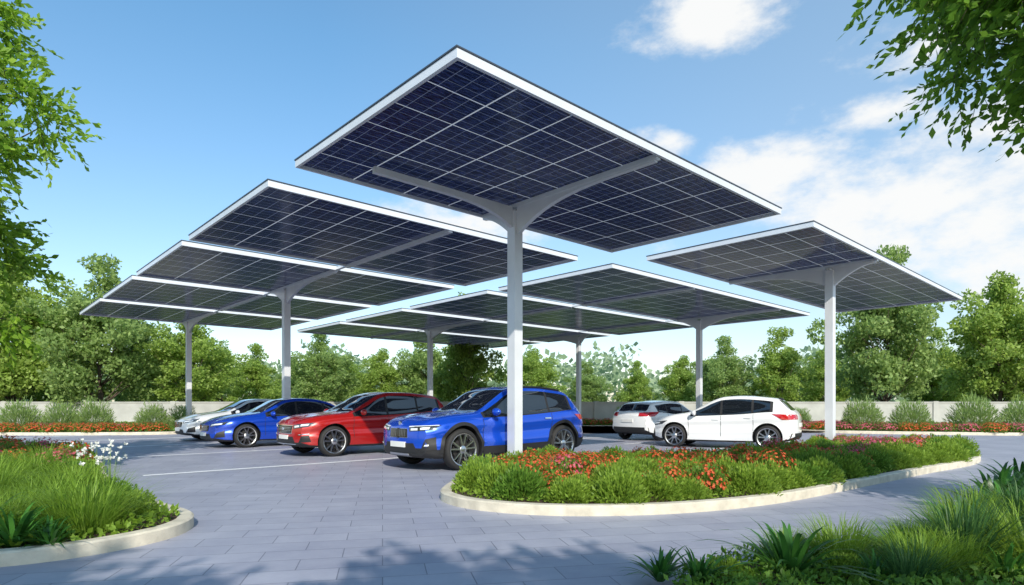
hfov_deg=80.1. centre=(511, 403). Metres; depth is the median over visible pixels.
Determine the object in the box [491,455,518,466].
flowering shrub
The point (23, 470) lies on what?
grass tuft
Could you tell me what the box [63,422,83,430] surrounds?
flowering shrub
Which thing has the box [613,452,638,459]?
shrub
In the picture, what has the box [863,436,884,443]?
flowering shrub
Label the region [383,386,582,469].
parked car
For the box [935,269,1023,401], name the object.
tree
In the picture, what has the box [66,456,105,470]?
shrub
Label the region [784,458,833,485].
shrub
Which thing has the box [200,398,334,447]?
parked car
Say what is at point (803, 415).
ornamental grass
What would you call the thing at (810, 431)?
kerb
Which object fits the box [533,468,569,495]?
flowering shrub
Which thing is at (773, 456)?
flowering shrub
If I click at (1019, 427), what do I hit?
flowering shrub
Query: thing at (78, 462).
shrub
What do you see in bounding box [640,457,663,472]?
shrub
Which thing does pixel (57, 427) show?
flowering shrub
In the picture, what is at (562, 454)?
flowering shrub
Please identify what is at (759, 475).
shrub
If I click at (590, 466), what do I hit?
flowering shrub
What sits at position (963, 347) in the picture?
tree
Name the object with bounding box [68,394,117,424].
ornamental grass
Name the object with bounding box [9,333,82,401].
tree
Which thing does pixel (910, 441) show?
flowering shrub
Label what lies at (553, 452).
flowering shrub
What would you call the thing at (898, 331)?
tree
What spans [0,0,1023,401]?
sky
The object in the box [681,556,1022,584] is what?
planting soil
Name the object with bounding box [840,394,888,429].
ornamental grass
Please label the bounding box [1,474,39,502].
grass tuft
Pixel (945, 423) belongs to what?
flowering shrub
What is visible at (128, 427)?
flowering shrub
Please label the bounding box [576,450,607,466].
flowering shrub
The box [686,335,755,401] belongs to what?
tree
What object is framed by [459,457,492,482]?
shrub
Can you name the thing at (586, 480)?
shrub
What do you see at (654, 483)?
shrub
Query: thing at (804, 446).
flowering shrub
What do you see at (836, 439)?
flowering shrub
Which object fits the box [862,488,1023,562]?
grass tuft
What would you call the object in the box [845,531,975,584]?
grass tuft
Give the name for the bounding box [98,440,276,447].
parking line
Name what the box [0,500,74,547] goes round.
strap leaf plant
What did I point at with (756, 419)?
parked car
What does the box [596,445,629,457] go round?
shrub
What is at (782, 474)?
shrub
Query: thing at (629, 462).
shrub
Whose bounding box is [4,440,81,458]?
flowering shrub
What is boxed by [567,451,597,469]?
flowering shrub
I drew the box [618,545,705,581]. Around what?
strap leaf plant
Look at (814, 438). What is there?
shrub
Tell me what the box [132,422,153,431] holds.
flowering shrub
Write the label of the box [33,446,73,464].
flowering shrub
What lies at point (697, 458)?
flowering shrub
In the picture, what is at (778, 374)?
tree
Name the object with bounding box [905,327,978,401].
tree
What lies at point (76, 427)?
flowering shrub
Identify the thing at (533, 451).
shrub
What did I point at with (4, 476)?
grass tuft
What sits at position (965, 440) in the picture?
shrub
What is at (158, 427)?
flowering shrub
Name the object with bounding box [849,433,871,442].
flowering shrub
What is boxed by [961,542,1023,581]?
strap leaf plant
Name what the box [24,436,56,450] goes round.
flowering shrub
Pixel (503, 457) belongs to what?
shrub
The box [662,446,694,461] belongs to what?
flowering shrub
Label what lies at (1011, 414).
ornamental grass
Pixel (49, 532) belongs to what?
strap leaf plant
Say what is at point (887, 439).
flowering shrub
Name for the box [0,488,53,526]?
grass tuft
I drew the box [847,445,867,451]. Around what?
flowering shrub
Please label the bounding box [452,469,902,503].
planting soil
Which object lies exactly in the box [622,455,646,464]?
shrub
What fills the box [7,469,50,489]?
grass tuft
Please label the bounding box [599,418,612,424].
flowering shrub
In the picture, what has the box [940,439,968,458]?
shrub
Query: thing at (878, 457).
shrub
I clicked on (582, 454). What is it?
flowering shrub
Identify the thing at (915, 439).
flowering shrub
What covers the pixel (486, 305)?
solar canopy
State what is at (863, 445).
flowering shrub
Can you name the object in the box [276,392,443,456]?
parked car
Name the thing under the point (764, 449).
shrub
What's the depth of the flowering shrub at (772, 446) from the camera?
12.11 m
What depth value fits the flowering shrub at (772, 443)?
12.43 m
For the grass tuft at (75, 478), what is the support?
on the planting soil at (139, 527)
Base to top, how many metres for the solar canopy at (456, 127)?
5.220 m
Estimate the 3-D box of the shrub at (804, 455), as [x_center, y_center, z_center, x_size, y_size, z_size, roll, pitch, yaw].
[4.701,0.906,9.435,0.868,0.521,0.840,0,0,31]
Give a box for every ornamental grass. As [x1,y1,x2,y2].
[0,396,44,425]
[38,401,79,424]
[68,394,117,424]
[131,401,169,424]
[166,404,196,427]
[794,407,813,421]
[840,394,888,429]
[887,399,935,427]
[943,391,1007,425]
[997,393,1023,423]
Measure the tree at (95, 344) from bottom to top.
10.762 m
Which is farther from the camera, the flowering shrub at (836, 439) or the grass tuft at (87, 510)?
the flowering shrub at (836, 439)
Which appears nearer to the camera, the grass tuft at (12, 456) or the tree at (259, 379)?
the grass tuft at (12, 456)
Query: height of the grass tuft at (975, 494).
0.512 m
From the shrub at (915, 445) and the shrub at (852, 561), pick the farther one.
the shrub at (915, 445)
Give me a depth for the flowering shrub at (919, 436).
14.57 m
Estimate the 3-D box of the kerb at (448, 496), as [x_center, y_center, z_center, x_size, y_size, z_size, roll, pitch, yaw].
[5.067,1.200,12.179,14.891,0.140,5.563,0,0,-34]
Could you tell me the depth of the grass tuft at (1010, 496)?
5.52 m
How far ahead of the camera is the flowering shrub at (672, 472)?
7.85 m
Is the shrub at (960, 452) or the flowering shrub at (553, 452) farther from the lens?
the shrub at (960, 452)
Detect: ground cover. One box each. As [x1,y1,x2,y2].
[0,479,179,547]
[4,421,1022,431]
[452,439,941,503]
[663,533,1023,584]
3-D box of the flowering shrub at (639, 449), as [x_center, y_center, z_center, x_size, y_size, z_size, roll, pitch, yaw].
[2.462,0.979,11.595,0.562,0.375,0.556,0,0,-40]
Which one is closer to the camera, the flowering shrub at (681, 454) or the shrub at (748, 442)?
the flowering shrub at (681, 454)
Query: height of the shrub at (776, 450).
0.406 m
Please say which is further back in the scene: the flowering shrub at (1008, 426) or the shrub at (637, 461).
the flowering shrub at (1008, 426)
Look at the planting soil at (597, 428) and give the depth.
28.55 m
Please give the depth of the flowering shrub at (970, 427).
24.47 m
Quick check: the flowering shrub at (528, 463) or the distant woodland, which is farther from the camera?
the distant woodland
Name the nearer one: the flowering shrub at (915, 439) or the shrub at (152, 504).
the shrub at (152, 504)
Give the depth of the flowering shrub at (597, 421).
32.56 m
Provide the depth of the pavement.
6.29 m
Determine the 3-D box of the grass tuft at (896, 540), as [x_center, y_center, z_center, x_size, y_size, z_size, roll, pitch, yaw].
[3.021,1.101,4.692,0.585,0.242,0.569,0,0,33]
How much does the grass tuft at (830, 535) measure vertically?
0.390 m
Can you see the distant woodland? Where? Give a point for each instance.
(613, 376)
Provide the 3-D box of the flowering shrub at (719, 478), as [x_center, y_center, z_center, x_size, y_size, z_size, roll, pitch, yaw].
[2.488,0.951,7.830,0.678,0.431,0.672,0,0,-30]
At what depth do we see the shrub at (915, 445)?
12.18 m
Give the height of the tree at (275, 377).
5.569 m
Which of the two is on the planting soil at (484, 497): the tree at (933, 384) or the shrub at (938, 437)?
the shrub at (938, 437)
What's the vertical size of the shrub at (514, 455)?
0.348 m
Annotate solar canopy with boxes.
[80,297,311,415]
[103,275,370,319]
[136,240,453,397]
[188,178,577,285]
[294,44,781,455]
[297,321,541,347]
[346,308,610,413]
[410,290,692,334]
[498,263,809,408]
[646,220,962,439]
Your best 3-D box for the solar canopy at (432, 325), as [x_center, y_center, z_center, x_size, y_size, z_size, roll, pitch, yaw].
[-1.324,-1.360,31.891,13.824,5.220,5.452,0,0,-43]
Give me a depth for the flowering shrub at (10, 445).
12.13 m
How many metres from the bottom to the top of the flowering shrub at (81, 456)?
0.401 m
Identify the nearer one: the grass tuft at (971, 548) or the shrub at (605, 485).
the grass tuft at (971, 548)
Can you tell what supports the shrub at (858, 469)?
on the planting soil at (484, 497)
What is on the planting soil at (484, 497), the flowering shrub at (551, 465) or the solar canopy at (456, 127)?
the flowering shrub at (551, 465)
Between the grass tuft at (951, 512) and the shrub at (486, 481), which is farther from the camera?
the shrub at (486, 481)
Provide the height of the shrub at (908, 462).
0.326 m
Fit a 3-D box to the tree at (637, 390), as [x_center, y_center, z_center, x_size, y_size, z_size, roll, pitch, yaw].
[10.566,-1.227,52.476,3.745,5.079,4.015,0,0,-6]
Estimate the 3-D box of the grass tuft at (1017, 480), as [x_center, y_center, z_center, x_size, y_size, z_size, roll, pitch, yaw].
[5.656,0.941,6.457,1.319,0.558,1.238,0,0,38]
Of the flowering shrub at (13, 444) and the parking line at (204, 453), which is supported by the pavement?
the parking line at (204, 453)
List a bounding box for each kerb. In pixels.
[0,425,1023,435]
[0,460,193,566]
[440,442,980,515]
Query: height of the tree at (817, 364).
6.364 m
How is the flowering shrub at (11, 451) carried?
on the planting soil at (139, 527)
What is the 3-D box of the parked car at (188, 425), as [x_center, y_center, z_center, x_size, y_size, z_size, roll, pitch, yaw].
[-9.454,0.531,21.897,4.697,1.430,2.200,0,0,-43]
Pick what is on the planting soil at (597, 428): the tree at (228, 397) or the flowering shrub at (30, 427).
the flowering shrub at (30, 427)
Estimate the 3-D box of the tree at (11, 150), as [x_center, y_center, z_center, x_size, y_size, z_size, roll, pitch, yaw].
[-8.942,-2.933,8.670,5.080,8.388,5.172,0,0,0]
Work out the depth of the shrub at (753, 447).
10.79 m
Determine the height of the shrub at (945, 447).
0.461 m
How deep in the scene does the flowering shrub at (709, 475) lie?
8.12 m
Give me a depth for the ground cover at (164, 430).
25.48 m
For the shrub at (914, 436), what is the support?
on the planting soil at (484, 497)
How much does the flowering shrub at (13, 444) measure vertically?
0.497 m
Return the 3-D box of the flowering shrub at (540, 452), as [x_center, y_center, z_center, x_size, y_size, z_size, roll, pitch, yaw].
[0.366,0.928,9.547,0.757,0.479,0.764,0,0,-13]
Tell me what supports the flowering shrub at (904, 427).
on the planting soil at (597, 428)
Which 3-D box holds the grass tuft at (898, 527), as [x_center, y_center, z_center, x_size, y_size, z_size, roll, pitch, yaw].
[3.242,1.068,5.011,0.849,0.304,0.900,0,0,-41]
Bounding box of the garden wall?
[0,401,1023,422]
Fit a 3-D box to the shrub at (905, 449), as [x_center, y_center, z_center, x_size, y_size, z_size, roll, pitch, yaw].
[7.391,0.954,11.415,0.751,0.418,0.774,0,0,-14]
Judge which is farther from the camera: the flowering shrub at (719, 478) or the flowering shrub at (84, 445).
the flowering shrub at (84, 445)
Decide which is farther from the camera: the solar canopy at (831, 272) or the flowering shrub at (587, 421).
the flowering shrub at (587, 421)
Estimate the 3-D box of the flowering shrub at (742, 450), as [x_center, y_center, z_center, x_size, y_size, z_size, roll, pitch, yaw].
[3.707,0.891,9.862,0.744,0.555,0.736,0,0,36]
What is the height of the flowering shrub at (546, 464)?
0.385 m
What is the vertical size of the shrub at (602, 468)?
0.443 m
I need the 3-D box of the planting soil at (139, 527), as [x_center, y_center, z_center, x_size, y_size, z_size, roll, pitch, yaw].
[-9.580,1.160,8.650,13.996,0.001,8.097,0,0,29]
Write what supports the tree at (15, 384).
on the ground
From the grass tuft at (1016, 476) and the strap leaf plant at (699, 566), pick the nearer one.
the strap leaf plant at (699, 566)
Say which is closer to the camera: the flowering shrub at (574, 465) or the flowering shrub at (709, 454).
the flowering shrub at (574, 465)
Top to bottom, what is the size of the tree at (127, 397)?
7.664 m
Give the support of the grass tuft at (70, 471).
on the planting soil at (139, 527)
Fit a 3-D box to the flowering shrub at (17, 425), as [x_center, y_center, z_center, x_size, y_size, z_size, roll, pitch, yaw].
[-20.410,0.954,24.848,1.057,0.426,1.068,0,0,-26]
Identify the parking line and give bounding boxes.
[58,437,183,441]
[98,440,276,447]
[117,447,317,457]
[143,457,397,475]
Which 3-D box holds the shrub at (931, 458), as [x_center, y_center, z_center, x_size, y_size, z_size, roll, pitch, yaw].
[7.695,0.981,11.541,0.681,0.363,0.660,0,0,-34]
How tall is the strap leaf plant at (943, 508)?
0.386 m
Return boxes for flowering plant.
[69,438,113,479]
[79,441,114,483]
[88,439,127,488]
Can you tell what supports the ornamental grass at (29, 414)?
on the planting soil at (597, 428)
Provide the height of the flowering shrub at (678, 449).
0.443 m
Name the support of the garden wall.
on the ground
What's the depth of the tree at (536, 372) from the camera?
49.40 m
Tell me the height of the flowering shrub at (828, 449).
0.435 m
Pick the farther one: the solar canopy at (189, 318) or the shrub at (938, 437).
the solar canopy at (189, 318)
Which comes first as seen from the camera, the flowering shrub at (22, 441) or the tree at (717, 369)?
the flowering shrub at (22, 441)
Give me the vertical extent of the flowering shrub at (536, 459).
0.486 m
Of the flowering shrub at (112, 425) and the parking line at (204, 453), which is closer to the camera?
the parking line at (204, 453)
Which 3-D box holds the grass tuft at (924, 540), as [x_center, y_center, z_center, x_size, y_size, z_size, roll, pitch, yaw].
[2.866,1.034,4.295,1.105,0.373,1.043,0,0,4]
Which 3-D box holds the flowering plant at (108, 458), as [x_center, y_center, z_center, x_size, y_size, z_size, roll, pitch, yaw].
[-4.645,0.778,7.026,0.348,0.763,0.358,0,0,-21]
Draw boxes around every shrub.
[0,423,19,431]
[0,434,20,447]
[1,422,22,431]
[1,434,23,443]
[1,438,43,452]
[2,446,31,456]
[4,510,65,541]
[19,423,44,431]
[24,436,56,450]
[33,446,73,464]
[39,422,70,432]
[54,439,87,448]
[55,458,94,468]
[57,441,102,466]
[61,464,100,476]
[62,447,96,466]
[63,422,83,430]
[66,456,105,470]
[69,422,93,431]
[81,422,110,432]
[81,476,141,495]
[95,423,122,431]
[96,487,162,519]
[114,423,144,431]
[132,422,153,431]
[144,422,171,431]
[451,458,492,491]
[459,455,490,472]
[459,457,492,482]
[462,453,499,467]
[473,459,525,496]
[489,461,549,501]
[490,453,506,463]
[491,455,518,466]
[504,455,543,472]
[505,450,521,459]
[516,449,553,461]
[519,450,551,464]
[522,447,541,455]
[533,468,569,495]
[536,459,554,476]
[537,444,557,455]
[540,459,575,485]
[543,476,591,503]
[547,452,586,474]
[548,447,568,455]
[551,451,570,458]
[555,473,597,497]
[565,469,595,480]
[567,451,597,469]
[571,450,592,459]
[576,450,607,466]
[579,457,614,476]
[582,419,596,425]
[586,418,601,424]
[590,460,626,493]
[590,466,651,504]
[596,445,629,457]
[598,449,626,462]
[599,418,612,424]
[612,456,653,473]
[612,465,650,496]
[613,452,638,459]
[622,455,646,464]
[623,468,687,501]
[625,451,640,458]
[634,445,651,453]
[637,445,664,457]
[639,448,666,461]
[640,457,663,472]
[652,460,690,492]
[654,456,684,469]
[658,476,713,499]
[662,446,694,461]
[665,447,695,456]
[672,458,709,480]
[679,447,711,459]
[681,454,711,467]
[682,461,732,496]
[687,465,730,490]
[695,448,734,464]
[701,456,735,468]
[707,554,752,584]
[708,453,751,488]
[722,446,740,455]
[724,442,760,461]
[725,460,782,495]
[730,441,761,449]
[735,450,767,464]
[746,445,766,456]
[749,459,799,489]
[750,447,796,469]
[754,446,770,453]
[756,436,782,447]
[760,440,786,449]
[770,448,789,458]
[771,441,796,450]
[775,436,803,447]
[777,447,807,458]
[778,465,816,487]
[781,443,807,455]
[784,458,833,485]
[792,446,846,478]
[795,443,822,450]
[798,454,845,484]
[801,421,811,429]
[803,421,824,429]
[806,435,822,442]
[813,548,869,584]
[814,438,843,449]
[818,447,841,455]
[831,447,878,475]
[833,436,845,441]
[833,454,869,478]
[836,421,851,430]
[843,438,868,446]
[844,444,860,449]
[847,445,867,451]
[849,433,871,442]
[850,421,874,430]
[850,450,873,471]
[854,441,880,450]
[860,447,895,471]
[861,443,905,469]
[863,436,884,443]
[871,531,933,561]
[872,422,900,430]
[879,435,900,446]
[880,439,911,450]
[893,444,928,465]
[893,451,921,468]
[894,422,919,431]
[900,433,916,439]
[902,437,922,446]
[908,422,935,431]
[909,436,925,445]
[909,443,925,450]
[909,446,937,465]
[912,434,929,440]
[920,439,962,461]
[922,438,942,444]
[923,433,945,438]
[925,434,948,441]
[925,445,952,463]
[928,422,954,431]
[937,439,972,461]
[940,422,956,431]
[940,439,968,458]
[947,434,981,456]
[953,423,982,431]
[955,440,976,457]
[980,422,1008,432]
[987,423,1012,431]
[1009,423,1023,432]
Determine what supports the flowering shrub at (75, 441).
on the planting soil at (139, 527)
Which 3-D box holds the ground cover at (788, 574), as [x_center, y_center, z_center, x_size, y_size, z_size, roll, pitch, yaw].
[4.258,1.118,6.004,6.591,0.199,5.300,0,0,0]
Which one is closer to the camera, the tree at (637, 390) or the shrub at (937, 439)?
the shrub at (937, 439)
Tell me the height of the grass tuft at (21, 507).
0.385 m
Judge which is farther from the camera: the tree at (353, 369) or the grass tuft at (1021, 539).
the tree at (353, 369)
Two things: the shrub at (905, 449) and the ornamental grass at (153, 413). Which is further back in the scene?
the ornamental grass at (153, 413)
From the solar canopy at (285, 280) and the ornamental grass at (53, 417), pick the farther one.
the ornamental grass at (53, 417)
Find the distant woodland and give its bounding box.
[20,339,1016,401]
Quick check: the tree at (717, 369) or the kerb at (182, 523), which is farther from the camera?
the tree at (717, 369)
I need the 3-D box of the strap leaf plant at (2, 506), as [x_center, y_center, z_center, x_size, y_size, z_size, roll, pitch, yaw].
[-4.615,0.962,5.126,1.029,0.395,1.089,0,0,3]
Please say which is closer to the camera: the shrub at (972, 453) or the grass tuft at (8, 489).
the grass tuft at (8, 489)
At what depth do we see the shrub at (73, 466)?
8.86 m
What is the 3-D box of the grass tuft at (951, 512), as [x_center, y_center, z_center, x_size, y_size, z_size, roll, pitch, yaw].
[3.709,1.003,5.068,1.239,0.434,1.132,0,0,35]
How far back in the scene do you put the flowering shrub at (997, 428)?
24.04 m
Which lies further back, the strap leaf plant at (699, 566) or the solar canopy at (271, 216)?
the solar canopy at (271, 216)
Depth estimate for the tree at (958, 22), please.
5.66 m
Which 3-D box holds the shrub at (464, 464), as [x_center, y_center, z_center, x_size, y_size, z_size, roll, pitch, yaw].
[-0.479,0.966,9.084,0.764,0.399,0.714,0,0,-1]
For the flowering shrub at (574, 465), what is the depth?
8.49 m
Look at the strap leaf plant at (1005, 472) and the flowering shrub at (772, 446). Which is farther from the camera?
the flowering shrub at (772, 446)
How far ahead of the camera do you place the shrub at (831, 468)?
8.79 m
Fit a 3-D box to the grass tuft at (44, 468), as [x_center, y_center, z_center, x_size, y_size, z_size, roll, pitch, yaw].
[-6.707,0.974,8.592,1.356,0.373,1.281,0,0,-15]
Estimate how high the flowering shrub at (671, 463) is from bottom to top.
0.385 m
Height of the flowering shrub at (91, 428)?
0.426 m
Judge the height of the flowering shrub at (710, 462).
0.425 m
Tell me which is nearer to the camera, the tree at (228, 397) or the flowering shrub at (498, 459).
the flowering shrub at (498, 459)
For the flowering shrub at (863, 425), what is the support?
on the planting soil at (597, 428)
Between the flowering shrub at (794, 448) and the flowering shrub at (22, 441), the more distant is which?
the flowering shrub at (22, 441)
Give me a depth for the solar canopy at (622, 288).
22.53 m
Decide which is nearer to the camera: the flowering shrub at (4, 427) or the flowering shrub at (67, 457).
the flowering shrub at (67, 457)
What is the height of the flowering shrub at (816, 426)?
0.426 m
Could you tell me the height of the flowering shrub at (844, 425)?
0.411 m
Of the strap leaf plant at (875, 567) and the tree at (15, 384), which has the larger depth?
the tree at (15, 384)
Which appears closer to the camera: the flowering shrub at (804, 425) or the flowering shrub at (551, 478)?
the flowering shrub at (551, 478)
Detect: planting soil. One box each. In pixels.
[0,513,176,548]
[22,423,966,431]
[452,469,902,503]
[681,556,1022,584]
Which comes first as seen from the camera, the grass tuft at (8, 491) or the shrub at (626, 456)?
the grass tuft at (8, 491)
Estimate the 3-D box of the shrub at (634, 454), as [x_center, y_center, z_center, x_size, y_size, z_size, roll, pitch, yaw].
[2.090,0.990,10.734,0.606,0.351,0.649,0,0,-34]
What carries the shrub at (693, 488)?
on the planting soil at (484, 497)
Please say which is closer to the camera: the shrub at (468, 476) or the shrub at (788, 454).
the shrub at (468, 476)
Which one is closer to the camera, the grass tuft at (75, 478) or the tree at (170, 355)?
the grass tuft at (75, 478)
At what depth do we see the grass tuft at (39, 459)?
8.92 m
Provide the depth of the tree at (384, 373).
44.24 m
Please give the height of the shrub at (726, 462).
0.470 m
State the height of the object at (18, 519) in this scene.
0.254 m
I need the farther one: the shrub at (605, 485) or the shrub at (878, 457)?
the shrub at (878, 457)
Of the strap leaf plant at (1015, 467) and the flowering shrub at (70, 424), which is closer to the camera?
the strap leaf plant at (1015, 467)
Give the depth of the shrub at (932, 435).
15.17 m
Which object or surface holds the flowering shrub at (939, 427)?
on the planting soil at (597, 428)
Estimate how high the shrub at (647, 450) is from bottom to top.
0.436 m
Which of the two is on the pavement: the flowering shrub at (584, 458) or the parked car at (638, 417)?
the parked car at (638, 417)
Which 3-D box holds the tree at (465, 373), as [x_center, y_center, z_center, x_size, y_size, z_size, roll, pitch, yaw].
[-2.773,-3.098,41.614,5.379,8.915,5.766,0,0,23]
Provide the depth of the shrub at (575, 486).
7.12 m
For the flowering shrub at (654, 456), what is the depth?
9.71 m
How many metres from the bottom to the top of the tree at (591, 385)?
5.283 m
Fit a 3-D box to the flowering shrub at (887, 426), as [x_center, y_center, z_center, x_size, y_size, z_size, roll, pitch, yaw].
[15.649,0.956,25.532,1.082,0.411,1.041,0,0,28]
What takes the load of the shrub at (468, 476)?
on the planting soil at (484, 497)
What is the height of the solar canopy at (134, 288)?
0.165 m
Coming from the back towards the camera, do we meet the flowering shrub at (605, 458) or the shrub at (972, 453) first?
the shrub at (972, 453)
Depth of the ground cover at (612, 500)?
7.49 m
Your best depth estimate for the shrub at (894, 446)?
11.95 m
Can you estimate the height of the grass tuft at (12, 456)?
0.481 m
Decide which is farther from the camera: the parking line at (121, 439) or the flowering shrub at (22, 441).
the parking line at (121, 439)
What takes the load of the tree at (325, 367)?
on the ground
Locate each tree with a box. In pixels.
[0,0,104,374]
[0,254,81,401]
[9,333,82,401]
[20,253,177,408]
[94,338,182,401]
[132,321,252,401]
[198,345,249,401]
[225,343,281,399]
[272,359,304,397]
[291,334,362,401]
[325,354,366,394]
[350,348,413,393]
[392,342,449,401]
[425,292,506,401]
[496,347,566,391]
[560,361,615,401]
[613,360,660,401]
[658,355,695,401]
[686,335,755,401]
[744,326,822,401]
[797,345,864,401]
[806,243,945,401]
[840,0,1023,161]
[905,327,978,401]
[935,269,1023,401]
[941,335,997,401]
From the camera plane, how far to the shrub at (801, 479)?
8.36 m
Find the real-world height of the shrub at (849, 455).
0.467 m
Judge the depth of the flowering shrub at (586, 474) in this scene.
7.99 m
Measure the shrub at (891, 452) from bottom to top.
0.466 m
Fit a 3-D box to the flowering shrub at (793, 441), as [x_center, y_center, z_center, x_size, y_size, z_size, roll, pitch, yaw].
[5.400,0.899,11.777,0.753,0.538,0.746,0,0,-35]
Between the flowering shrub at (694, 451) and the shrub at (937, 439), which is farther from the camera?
the shrub at (937, 439)
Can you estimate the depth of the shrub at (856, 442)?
12.40 m
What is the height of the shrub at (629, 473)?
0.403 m
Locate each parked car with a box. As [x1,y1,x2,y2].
[175,399,272,438]
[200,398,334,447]
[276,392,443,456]
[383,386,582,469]
[613,401,690,440]
[655,396,801,446]
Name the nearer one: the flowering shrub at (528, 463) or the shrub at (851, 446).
the flowering shrub at (528, 463)
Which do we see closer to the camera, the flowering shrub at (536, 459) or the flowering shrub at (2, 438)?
the flowering shrub at (536, 459)
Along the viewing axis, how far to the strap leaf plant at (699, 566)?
4.09 m
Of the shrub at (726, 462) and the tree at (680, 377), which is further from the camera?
the tree at (680, 377)
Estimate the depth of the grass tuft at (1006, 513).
5.13 m
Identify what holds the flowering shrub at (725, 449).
on the planting soil at (484, 497)
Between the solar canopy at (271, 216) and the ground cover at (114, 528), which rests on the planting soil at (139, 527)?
the ground cover at (114, 528)
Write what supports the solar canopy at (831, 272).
on the pavement
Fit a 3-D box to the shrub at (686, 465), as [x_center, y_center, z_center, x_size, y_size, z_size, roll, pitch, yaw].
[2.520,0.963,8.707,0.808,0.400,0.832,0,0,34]
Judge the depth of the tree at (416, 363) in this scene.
44.71 m
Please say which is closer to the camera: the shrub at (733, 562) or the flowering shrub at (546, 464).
the shrub at (733, 562)
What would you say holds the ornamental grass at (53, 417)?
on the planting soil at (597, 428)
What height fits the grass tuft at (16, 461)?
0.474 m
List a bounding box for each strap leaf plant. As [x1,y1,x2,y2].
[0,491,26,515]
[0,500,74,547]
[2,514,87,548]
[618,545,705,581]
[663,545,740,584]
[692,515,894,584]
[838,548,924,584]
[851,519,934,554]
[880,497,1007,528]
[931,461,1023,499]
[954,458,1023,490]
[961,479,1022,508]
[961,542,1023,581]
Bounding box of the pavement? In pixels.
[0,431,1023,584]
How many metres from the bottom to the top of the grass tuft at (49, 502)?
0.396 m
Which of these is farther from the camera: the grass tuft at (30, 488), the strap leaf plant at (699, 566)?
the grass tuft at (30, 488)
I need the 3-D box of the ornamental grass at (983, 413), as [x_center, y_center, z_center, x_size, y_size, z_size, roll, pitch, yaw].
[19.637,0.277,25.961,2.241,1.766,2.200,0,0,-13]
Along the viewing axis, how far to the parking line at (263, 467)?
11.87 m
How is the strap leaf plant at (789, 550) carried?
on the planting soil at (774, 578)
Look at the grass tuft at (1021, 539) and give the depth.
4.54 m
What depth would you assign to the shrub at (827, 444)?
11.90 m
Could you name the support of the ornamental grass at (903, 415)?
on the planting soil at (597, 428)
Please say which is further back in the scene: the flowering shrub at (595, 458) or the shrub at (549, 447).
the shrub at (549, 447)
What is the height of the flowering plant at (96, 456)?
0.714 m
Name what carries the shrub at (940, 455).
on the planting soil at (484, 497)
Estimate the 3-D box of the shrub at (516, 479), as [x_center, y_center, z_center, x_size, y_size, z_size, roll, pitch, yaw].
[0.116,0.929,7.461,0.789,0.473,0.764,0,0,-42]
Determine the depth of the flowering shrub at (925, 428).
24.86 m
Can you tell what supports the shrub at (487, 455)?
on the planting soil at (484, 497)
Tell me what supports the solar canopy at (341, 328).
attached to the solar canopy at (432, 325)
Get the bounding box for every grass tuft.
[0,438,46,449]
[0,446,79,471]
[0,450,32,462]
[0,452,36,470]
[0,454,59,497]
[0,460,55,480]
[0,465,111,495]
[0,473,93,506]
[0,484,38,504]
[0,487,53,518]
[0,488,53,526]
[1,468,181,535]
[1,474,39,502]
[2,486,132,526]
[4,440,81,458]
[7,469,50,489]
[12,461,77,478]
[16,456,132,485]
[736,522,828,554]
[775,510,906,563]
[844,520,1023,581]
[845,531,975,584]
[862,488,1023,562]
[866,514,947,540]
[888,496,1023,537]
[899,479,1023,519]
[899,517,1022,576]
[941,493,1023,558]
[947,477,1023,518]
[962,502,1023,528]
[991,470,1023,493]
[996,469,1023,488]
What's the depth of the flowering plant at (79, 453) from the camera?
7.36 m
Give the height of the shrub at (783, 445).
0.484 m
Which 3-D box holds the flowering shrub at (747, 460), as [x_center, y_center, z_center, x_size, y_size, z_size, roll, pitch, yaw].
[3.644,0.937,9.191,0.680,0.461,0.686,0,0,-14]

